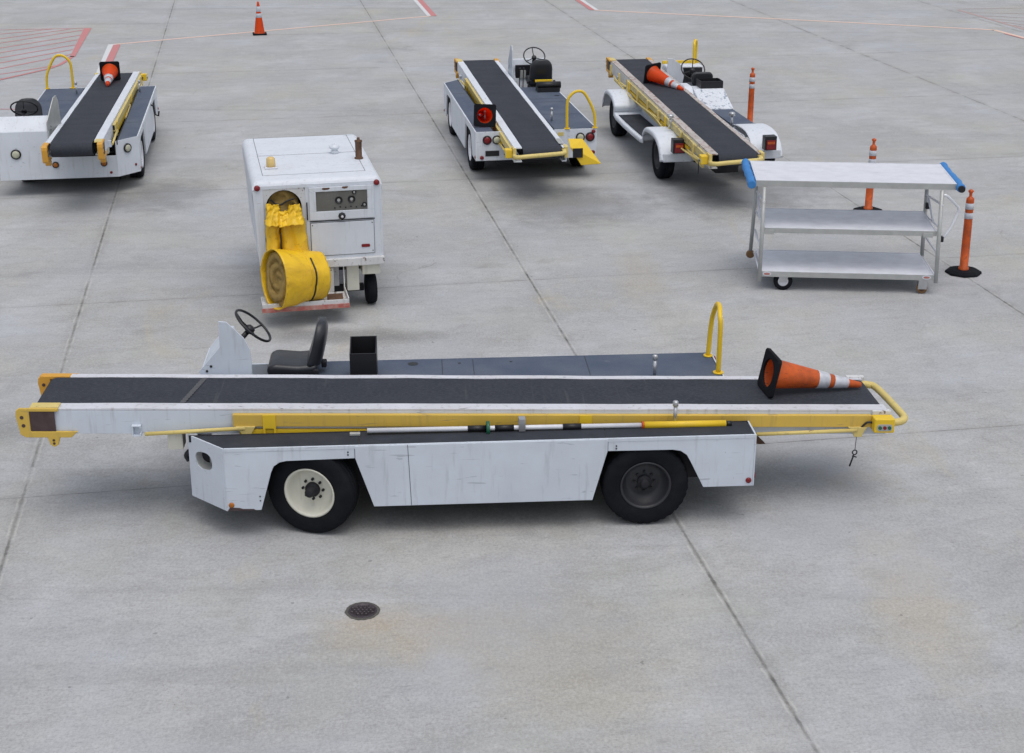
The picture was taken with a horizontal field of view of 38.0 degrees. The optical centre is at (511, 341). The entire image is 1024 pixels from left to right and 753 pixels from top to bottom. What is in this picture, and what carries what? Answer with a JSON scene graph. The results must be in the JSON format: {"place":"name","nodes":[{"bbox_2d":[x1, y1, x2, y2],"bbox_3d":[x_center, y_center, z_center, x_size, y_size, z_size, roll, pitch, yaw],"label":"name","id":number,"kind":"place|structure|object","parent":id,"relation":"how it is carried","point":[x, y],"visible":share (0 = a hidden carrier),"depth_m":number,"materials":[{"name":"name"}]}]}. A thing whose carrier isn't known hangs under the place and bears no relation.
{"place":"outdoors","nodes":[
{"label":"outdoors","id":0,"kind":"place"},
{"bbox_2d":[0,0,1023,752],"bbox_3d":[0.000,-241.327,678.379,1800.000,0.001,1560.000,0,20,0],"label":"ground","id":1,"kind":"structure","parent":0,"point":[810,594],"depth_m":15.98,"materials":[{"name":"concrete"}]},
{"bbox_2d":[0,28,80,73],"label":"painted line","id":2,"kind":"object","parent":1,"relation":"on","point":[36,46],"visible":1,"depth_m":38.31,"materials":[{"name":"red paint"}]},
{"bbox_2d":[0,28,90,79],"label":"painted line","id":3,"kind":"object","parent":1,"relation":"on","point":[83,36],"visible":0.91,"depth_m":37.83,"materials":[{"name":"paint"}]},
{"bbox_2d":[0,54,159,180],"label":"belt loader","id":4,"kind":"object","parent":1,"relation":"on","point":[96,127],"visible":0.99,"depth_m":23.89,"materials":[{"name":"white paint"}]},
{"bbox_2d":[99,61,120,85],"bbox_3d":[-7.571,-4.942,27.950,0.370,0.370,0.864,-4,28,-10],"label":"traffic cone","id":5,"kind":"object","parent":4,"relation":"on","point":[109,72],"visible":1,"depth_m":28.20,"materials":[{"name":"plastic"}]},
{"bbox_2d":[252,2,266,34],"bbox_3d":[-6.795,-8.671,39.949,0.370,0.864,0.370,-4,20,-11],"label":"traffic cone","id":6,"kind":"object","parent":1,"relation":"on","point":[259,28],"visible":1,"depth_m":39.92,"materials":[{"name":"plastic"}]},
{"bbox_2d":[96,0,430,72],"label":"painted line","id":7,"kind":"object","parent":1,"relation":"on","point":[107,51],"visible":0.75,"depth_m":37.98,"materials":[{"name":"white paint"}]},
{"bbox_2d":[105,0,436,61],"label":"painted line","id":8,"kind":"object","parent":1,"relation":"on","point":[112,53],"visible":0.75,"depth_m":38.12,"materials":[{"name":"paint"}]},
{"bbox_2d":[116,16,428,44],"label":"painted line","id":9,"kind":"object","parent":1,"relation":"on","point":[270,30],"visible":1,"depth_m":40.77,"materials":[{"name":"paint"}]},
{"bbox_2d":[242,134,384,312],"bbox_3d":[-2.556,-1.613,19.032,1.560,1.972,2.972,-4,20,-12],"label":"ground heater","id":10,"kind":"object","parent":1,"relation":"on","point":[332,184],"visible":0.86,"depth_m":18.17,"materials":[{"name":"white paint"}]},
{"bbox_2d":[260,191,330,310],"bbox_3d":[-2.656,-1.023,17.897,0.704,1.475,0.816,-16,25,-37],"label":"air duct","id":11,"kind":"object","parent":10,"relation":"attached to","point":[294,271],"visible":1,"depth_m":17.81,"materials":[{"name":"yellow fabric"}]},
{"bbox_2d":[309,184,373,220],"bbox_3d":[-2.051,-1.666,17.988,0.780,0.410,0.066,-4,20,-12],"label":"gauge door","id":12,"kind":"structure","parent":10,"relation":"in","point":[354,201],"depth_m":18.00,"materials":[{"name":"white paint"}]},
{"bbox_2d":[310,219,374,255],"bbox_3d":[-2.063,-1.256,18.161,0.777,0.422,0.017,-4,20,-12],"label":"access door","id":13,"kind":"structure","parent":10,"relation":"in","point":[339,237],"depth_m":18.15,"materials":[{"name":"white paint"}]},
{"bbox_2d":[345,602,379,619],"bbox_3d":[-1.173,2.111,11.682,0.277,0.019,0.276,0,20,0],"label":"drain cover","id":14,"kind":"object","parent":1,"relation":"on","point":[362,610],"visible":1,"depth_m":11.67,"materials":[{"name":"metal"}]},
{"bbox_2d":[15,302,907,532],"bbox_3d":[-0.380,0.588,13.646,7.801,1.535,2.182,-1,20,-4],"label":"belt loader","id":15,"kind":"object","parent":1,"relation":"on","point":[311,440],"visible":0.99,"depth_m":12.93,"materials":[{"name":"white paint"}]},
{"bbox_2d":[757,348,860,397],"bbox_3d":[2.762,0.345,13.595,0.916,0.370,0.370,7,18,-12],"label":"traffic cone","id":16,"kind":"object","parent":15,"relation":"on","point":[776,371],"visible":1,"depth_m":13.51,"materials":[{"name":"plastic"}]},
{"bbox_2d":[444,45,600,169],"bbox_3d":[0.033,-4.223,26.814,2.076,1.539,7.801,-3,20,-8],"label":"belt loader","id":17,"kind":"object","parent":1,"relation":"on","point":[540,117],"visible":0.97,"depth_m":25.74,"materials":[{"name":"white paint"}]},
{"bbox_2d":[474,104,495,126],"bbox_3d":[-0.501,-3.814,25.122,0.370,0.370,0.864,0,9,-7],"label":"traffic cone","id":18,"kind":"object","parent":17,"relation":"on","point":[490,120],"visible":0.98,"depth_m":24.73,"materials":[{"name":"plastic"}]},
{"bbox_2d":[581,0,597,9],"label":"painted line","id":19,"kind":"object","parent":1,"relation":"on","point":[588,4],"visible":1,"depth_m":45.75,"materials":[{"name":"white paint"}]},
{"bbox_2d":[602,39,782,177],"bbox_3d":[3.118,-4.075,26.323,2.080,1.598,7.842,-3,20,-8],"label":"belt loader","id":20,"kind":"object","parent":1,"relation":"on","point":[699,121],"visible":0.92,"depth_m":25.61,"materials":[{"name":"white paint"}]},
{"bbox_2d":[643,62,683,90],"bbox_3d":[2.842,-4.760,27.267,0.370,0.370,0.864,-19,39,-33],"label":"traffic cone","id":21,"kind":"object","parent":20,"relation":"on","point":[654,73],"visible":1,"depth_m":27.34,"materials":[{"name":"plastic"}]},
{"bbox_2d":[747,68,754,123],"bbox_3d":[4.602,-4.683,28.634,0.432,1.155,0.450,10,22,25],"label":"bollard","id":22,"kind":"object","parent":1,"relation":"on","point":[751,96],"visible":0.73,"depth_m":28.58,"materials":[{"name":"plastic"}]},
{"bbox_2d":[576,0,1023,38],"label":"painted line","id":23,"kind":"object","parent":1,"relation":"on","point":[584,4],"visible":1,"depth_m":45.42,"materials":[{"name":"paint"}]},
{"bbox_2d":[595,10,1023,37],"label":"painted line","id":24,"kind":"object","parent":1,"relation":"on","point":[824,21],"visible":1,"depth_m":42.41,"materials":[{"name":"paint"}]},
{"bbox_2d":[741,158,965,293],"bbox_3d":[4.389,-1.520,19.547,2.730,1.447,1.336,2,20,4],"label":"shelf cart","id":25,"kind":"object","parent":1,"relation":"on","point":[782,267],"visible":1,"depth_m":19.29,"materials":[{"name":"metal"}]},
{"bbox_2d":[853,138,881,209],"bbox_3d":[5.482,-2.529,22.733,0.450,1.155,0.432,-13,24,-32],"label":"bollard","id":26,"kind":"object","parent":1,"relation":"on","point":[869,191],"visible":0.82,"depth_m":22.78,"materials":[{"name":"plastic"}]},
{"bbox_2d":[945,189,981,277],"bbox_3d":[6.054,-1.457,19.800,0.450,1.155,0.432,-5,21,-11],"label":"bollard","id":27,"kind":"object","parent":1,"relation":"on","point":[963,269],"visible":1,"depth_m":19.81,"materials":[{"name":"plastic"}]},
{"bbox_2d":[959,8,1023,29],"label":"painted line","id":28,"kind":"object","parent":1,"relation":"on","point":[997,16],"visible":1,"depth_m":43.18,"materials":[{"name":"paint"}]}
]}

